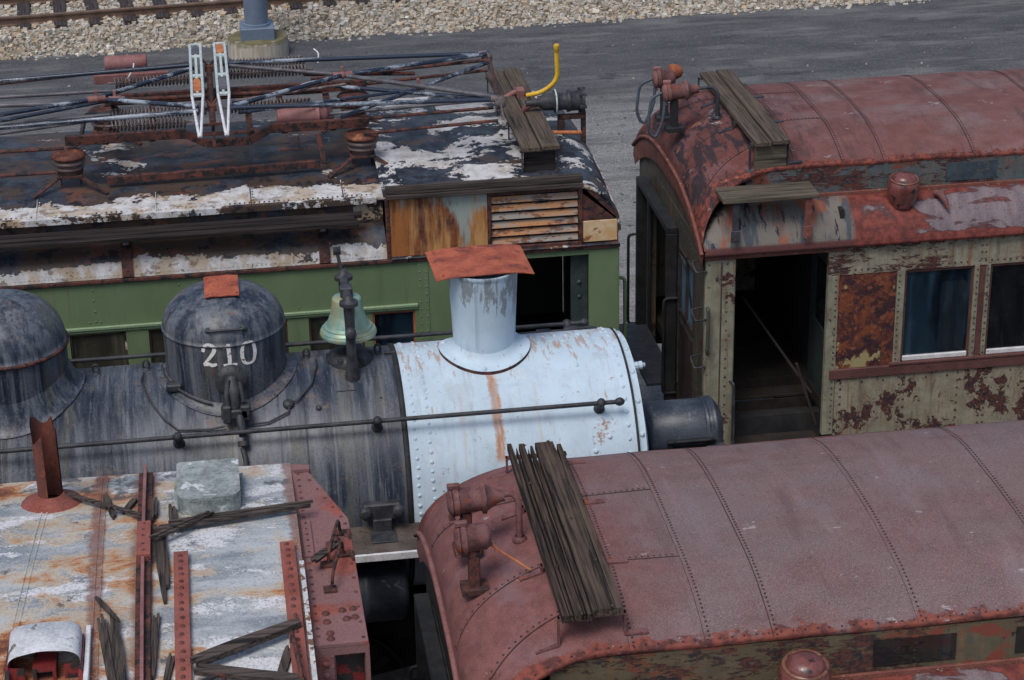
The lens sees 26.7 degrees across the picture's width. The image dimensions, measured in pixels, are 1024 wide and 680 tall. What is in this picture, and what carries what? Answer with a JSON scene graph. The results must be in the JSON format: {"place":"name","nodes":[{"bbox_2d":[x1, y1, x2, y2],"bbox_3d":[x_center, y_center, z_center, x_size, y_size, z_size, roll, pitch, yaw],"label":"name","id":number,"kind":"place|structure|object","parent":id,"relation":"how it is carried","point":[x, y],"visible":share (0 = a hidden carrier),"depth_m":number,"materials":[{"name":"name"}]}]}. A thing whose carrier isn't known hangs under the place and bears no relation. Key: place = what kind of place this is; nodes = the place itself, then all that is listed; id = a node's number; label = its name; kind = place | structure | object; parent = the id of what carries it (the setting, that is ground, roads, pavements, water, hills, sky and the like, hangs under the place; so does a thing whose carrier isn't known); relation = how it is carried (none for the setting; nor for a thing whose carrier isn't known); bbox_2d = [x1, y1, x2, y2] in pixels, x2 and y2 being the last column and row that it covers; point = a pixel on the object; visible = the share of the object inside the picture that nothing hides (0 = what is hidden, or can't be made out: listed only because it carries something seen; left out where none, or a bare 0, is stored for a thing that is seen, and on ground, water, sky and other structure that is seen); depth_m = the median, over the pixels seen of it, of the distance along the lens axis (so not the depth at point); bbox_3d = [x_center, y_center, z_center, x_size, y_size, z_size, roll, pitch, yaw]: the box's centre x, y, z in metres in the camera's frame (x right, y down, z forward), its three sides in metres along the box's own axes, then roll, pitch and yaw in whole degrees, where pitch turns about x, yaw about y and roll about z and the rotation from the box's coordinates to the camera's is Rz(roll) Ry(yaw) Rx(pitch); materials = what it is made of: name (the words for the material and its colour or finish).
{"place":"outdoors","nodes":[
{"label":"outdoors","id":0,"kind":"place"},
{"bbox_2d":[0,0,1023,679],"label":"ground","id":1,"kind":"structure","parent":0,"point":[764,46],"depth_m":36.84,"materials":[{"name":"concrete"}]},
{"bbox_2d":[0,416,370,679],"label":"work wagon","id":2,"kind":"object","parent":1,"relation":"on","point":[65,558],"visible":0.98,"depth_m":13.30,"materials":[{"name":"silver metal"}]},
{"bbox_2d":[65,491,140,515],"bbox_3d":[-2.689,1.073,14.134,0.695,0.051,0.038,15,28,31],"label":"wood scrap","id":3,"kind":"object","parent":2,"relation":"on","point":[97,502],"visible":1,"depth_m":14.12,"materials":[{"name":"brown wood"}]},
{"bbox_2d":[102,493,115,519],"bbox_3d":[-2.639,1.087,14.162,0.046,0.053,0.406,-9,25,-17],"label":"wood scrap","id":4,"kind":"object","parent":2,"relation":"on","point":[107,499],"visible":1,"depth_m":14.18,"materials":[{"name":"wood"}]},
{"bbox_2d":[97,613,126,679],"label":"wood scrap","id":5,"kind":"object","parent":2,"relation":"on","point":[112,652],"visible":1,"depth_m":12.48,"materials":[{"name":"brown wood"}]},
{"bbox_2d":[94,596,120,622],"bbox_3d":[-2.404,1.599,12.834,0.032,0.023,0.331,-17,28,-31],"label":"wood scrap","id":6,"kind":"object","parent":5,"relation":"on","point":[106,608],"visible":1,"depth_m":12.83,"materials":[{"name":"wood"}]},
{"bbox_2d":[122,498,137,514],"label":"wood scrap","id":7,"kind":"object","parent":2,"relation":"on","point":[131,503],"visible":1,"depth_m":14.16,"materials":[{"name":"brown wood"}]},
{"bbox_2d":[150,496,157,522],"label":"wood scrap","id":8,"kind":"object","parent":2,"relation":"on","point":[154,508],"visible":0.99,"depth_m":14.04,"materials":[{"name":"wood"}]},
{"bbox_2d":[151,612,159,679],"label":"wood scrap","id":9,"kind":"object","parent":2,"relation":"on","point":[155,627],"visible":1,"depth_m":12.57,"materials":[{"name":"brown wood"}]},
{"bbox_2d":[153,524,168,603],"bbox_3d":[-2.169,1.374,13.403,0.079,0.052,0.993,-6,24,-10],"label":"wood scrap","id":10,"kind":"object","parent":2,"relation":"on","point":[161,551],"visible":0.96,"depth_m":13.35,"materials":[{"name":"wood"}]},
{"bbox_2d":[163,653,174,679],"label":"wood scrap","id":11,"kind":"object","parent":2,"relation":"on","point":[170,662],"visible":1,"depth_m":12.35,"materials":[{"name":"brown wood"}]},
{"bbox_2d":[168,504,176,519],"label":"wood scrap","id":12,"kind":"object","parent":2,"relation":"on","point":[172,513],"visible":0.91,"depth_m":13.98,"materials":[{"name":"brown wood"}]},
{"bbox_2d":[153,499,312,531],"bbox_3d":[-1.789,1.124,13.900,1.046,0.040,0.093,-9,25,-16],"label":"wood scrap","id":13,"kind":"object","parent":2,"relation":"on","point":[225,516],"visible":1,"depth_m":13.90,"materials":[{"name":"brown wood"}]},
{"bbox_2d":[149,510,213,539],"bbox_3d":[-2.093,1.173,13.714,0.047,0.035,0.505,20,32,39],"label":"wood scrap","id":14,"kind":"object","parent":13,"relation":"on","point":[179,525],"visible":1,"depth_m":13.70,"materials":[{"name":"wood"}]},
{"bbox_2d":[190,617,300,667],"bbox_3d":[-1.532,1.746,12.487,0.701,0.066,0.079,-16,28,-30],"label":"wood scrap","id":15,"kind":"object","parent":2,"relation":"on","point":[232,647],"visible":1,"depth_m":12.46,"materials":[{"name":"brown wood"}]},
{"bbox_2d":[193,664,305,679],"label":"wood scrap","id":16,"kind":"object","parent":2,"relation":"on","point":[229,672],"visible":0.97,"depth_m":12.21,"materials":[{"name":"brown wood"}]},
{"bbox_2d":[277,645,290,671],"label":"wood scrap","id":17,"kind":"object","parent":2,"relation":"on","point":[284,663],"visible":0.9,"depth_m":12.40,"materials":[{"name":"wood"}]},
{"bbox_2d":[311,539,338,562],"bbox_3d":[-1.162,1.320,13.488,0.054,0.026,0.289,13,28,29],"label":"wood scrap","id":18,"kind":"object","parent":2,"relation":"on","point":[320,555],"visible":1,"depth_m":13.45,"materials":[{"name":"wood"}]},
{"bbox_2d":[227,0,288,59],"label":"steel post","id":19,"kind":"object","parent":1,"relation":"on","point":[258,35],"visible":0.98,"depth_m":36.92,"materials":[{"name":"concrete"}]},
{"bbox_2d":[0,42,626,368],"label":"electric railcar","id":20,"kind":"object","parent":1,"relation":"on","point":[114,239],"visible":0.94,"depth_m":20.20,"materials":[{"name":"paint"}]},
{"bbox_2d":[69,332,128,368],"bbox_3d":[-3.818,0.340,20.127,0.515,0.900,0.035,-4,24,-7],"label":"window","id":21,"kind":"structure","parent":20,"relation":"in","point":[103,344],"depth_m":20.01,"materials":[{"name":"glass"}]},
{"bbox_2d":[148,329,165,362],"bbox_3d":[-3.106,0.286,20.218,0.515,0.900,0.035,-4,24,-7],"label":"window","id":22,"kind":"structure","parent":20,"relation":"in","point":[156,340],"depth_m":20.07,"materials":[{"name":"glass"}]},
{"bbox_2d":[285,320,288,352],"bbox_3d":[-2.371,0.230,20.313,0.560,0.900,0.035,-4,24,-7],"label":"window","id":23,"kind":"structure","parent":20,"relation":"in","point":[286,329],"depth_m":20.22,"materials":[{"name":"glass"}]},
{"bbox_2d":[308,317,364,350],"bbox_3d":[-1.642,0.174,20.407,0.515,0.900,0.035,-4,24,-7],"label":"window","id":24,"kind":"structure","parent":20,"relation":"in","point":[315,324],"depth_m":20.26,"materials":[{"name":"glass"}]},
{"bbox_2d":[373,310,415,345],"bbox_3d":[-1.105,0.133,20.475,0.400,0.900,0.035,-4,24,-7],"label":"window","id":25,"kind":"structure","parent":20,"relation":"in","point":[399,322],"depth_m":20.35,"materials":[{"name":"black glass"}]},
{"bbox_2d":[0,246,724,679],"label":"steam locomotive","id":26,"kind":"object","parent":1,"relation":"on","point":[388,442],"visible":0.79,"depth_m":17.06,"materials":[{"name":"blue paint"}]},
{"bbox_2d":[203,275,238,297],"bbox_3d":[-2.298,-0.425,17.070,0.270,0.058,0.330,-4,24,-7],"label":"rusty sheet","id":27,"kind":"object","parent":26,"relation":"on","point":[221,286],"visible":1,"depth_m":17.06,"materials":[{"name":"metal"}]},
{"bbox_2d":[425,244,533,281],"bbox_3d":[-0.267,-0.634,17.473,0.807,0.048,0.680,-4,24,-7],"label":"rusty sheet","id":28,"kind":"object","parent":26,"relation":"on","point":[464,261],"visible":1,"depth_m":17.45,"materials":[{"name":"metal"}]},
{"bbox_2d":[0,0,929,60],"bbox_3d":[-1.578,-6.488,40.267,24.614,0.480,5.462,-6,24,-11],"label":"ballast stones","id":29,"kind":"object","parent":1,"relation":"on","point":[559,10],"visible":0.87,"depth_m":38.63,"materials":[{"name":"beige gravel"}]},
{"bbox_2d":[17,2,30,30],"bbox_3d":[-8.825,-5.922,39.058,0.230,0.170,2.640,-6,24,-10],"label":"track tie","id":30,"kind":"object","parent":29,"relation":"on","point":[23,8],"visible":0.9,"depth_m":38.80,"materials":[{"name":"brown wood"}]},
{"bbox_2d":[0,0,77,5],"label":"track rail","id":31,"kind":"object","parent":29,"relation":"on","point":[9,2],"depth_m":39.37,"materials":[{"name":"metal"}]},
{"bbox_2d":[53,0,67,27],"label":"track tie","id":32,"kind":"object","parent":29,"relation":"on","point":[59,5],"visible":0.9,"depth_m":38.86,"materials":[{"name":"wood"}]},
{"bbox_2d":[83,0,102,26],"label":"track tie","id":33,"kind":"object","parent":29,"relation":"on","point":[92,4],"visible":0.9,"depth_m":38.90,"materials":[{"name":"brown wood"}]},
{"bbox_2d":[118,0,136,24],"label":"track tie","id":34,"kind":"object","parent":29,"relation":"on","point":[128,18],"visible":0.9,"depth_m":38.39,"materials":[{"name":"brown wood"}]},
{"bbox_2d":[152,0,169,19],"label":"track tie","id":35,"kind":"object","parent":29,"relation":"on","point":[162,15],"visible":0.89,"depth_m":38.50,"materials":[{"name":"wood"}]},
{"bbox_2d":[0,0,354,26],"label":"track rail","id":36,"kind":"object","parent":29,"relation":"on","point":[74,16],"visible":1,"depth_m":38.43,"materials":[{"name":"metal"}]},
{"bbox_2d":[185,0,204,18],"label":"track tie","id":37,"kind":"object","parent":29,"relation":"on","point":[196,13],"visible":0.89,"depth_m":38.53,"materials":[{"name":"wood"}]},
{"bbox_2d":[224,7,238,14],"bbox_3d":[-5.276,-6.279,39.707,0.230,0.170,2.640,-6,24,-11],"label":"track tie","id":38,"kind":"object","parent":29,"relation":"on","point":[231,10],"visible":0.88,"depth_m":38.62,"materials":[{"name":"brown wood"}]},
{"bbox_2d":[288,2,302,10],"bbox_3d":[-4.108,-6.399,39.893,0.230,0.170,2.640,-6,24,-10],"label":"track tie","id":39,"kind":"object","parent":29,"relation":"on","point":[296,5],"visible":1,"depth_m":38.79,"materials":[{"name":"wood"}]},
{"bbox_2d":[322,0,336,7],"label":"track tie","id":40,"kind":"object","parent":29,"relation":"on","point":[328,3],"visible":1,"depth_m":38.97,"materials":[{"name":"wood"}]},
{"bbox_2d":[356,0,369,4],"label":"track tie","id":41,"kind":"object","parent":29,"relation":"on","point":[362,1],"visible":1,"depth_m":38.99,"materials":[{"name":"wood"}]},
{"bbox_2d":[408,420,1023,679],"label":"railway coach","id":42,"kind":"object","parent":1,"relation":"on","point":[892,555],"visible":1,"depth_m":13.45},
{"bbox_2d":[619,64,1023,444],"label":"railway coach","id":43,"kind":"object","parent":1,"relation":"on","point":[818,258],"visible":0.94,"depth_m":21.23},
{"bbox_2d":[679,246,695,335],"bbox_3d":[1.746,-0.490,21.467,0.037,0.690,0.680,-4,24,-7],"label":"end window","id":44,"kind":"structure","parent":43,"relation":"in","point":[685,311],"depth_m":21.50,"materials":[{"name":"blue glass"}]},
{"bbox_2d":[807,252,827,396],"bbox_3d":[3.069,-0.238,21.429,0.035,1.625,0.700,-4,24,-7],"label":"vestibule door","id":45,"kind":"structure","parent":43,"relation":"in","point":[817,293],"depth_m":21.54,"materials":[{"name":"green paint"}]},
{"bbox_2d":[900,265,974,360],"bbox_3d":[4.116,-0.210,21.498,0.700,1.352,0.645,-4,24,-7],"label":"window","id":46,"kind":"structure","parent":43,"relation":"in","point":[937,301],"depth_m":21.15,"materials":[{"name":"blue glass"}]},
{"bbox_2d":[984,262,1023,353],"bbox_3d":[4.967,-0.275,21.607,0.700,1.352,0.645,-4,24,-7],"label":"window","id":47,"kind":"structure","parent":43,"relation":"in","point":[1005,313],"depth_m":21.25,"materials":[{"name":"black glass"}]},
{"bbox_2d":[42,17,995,225],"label":"road","id":48,"kind":"structure","parent":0,"point":[633,78],"depth_m":36.04,"materials":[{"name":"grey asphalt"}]}
]}

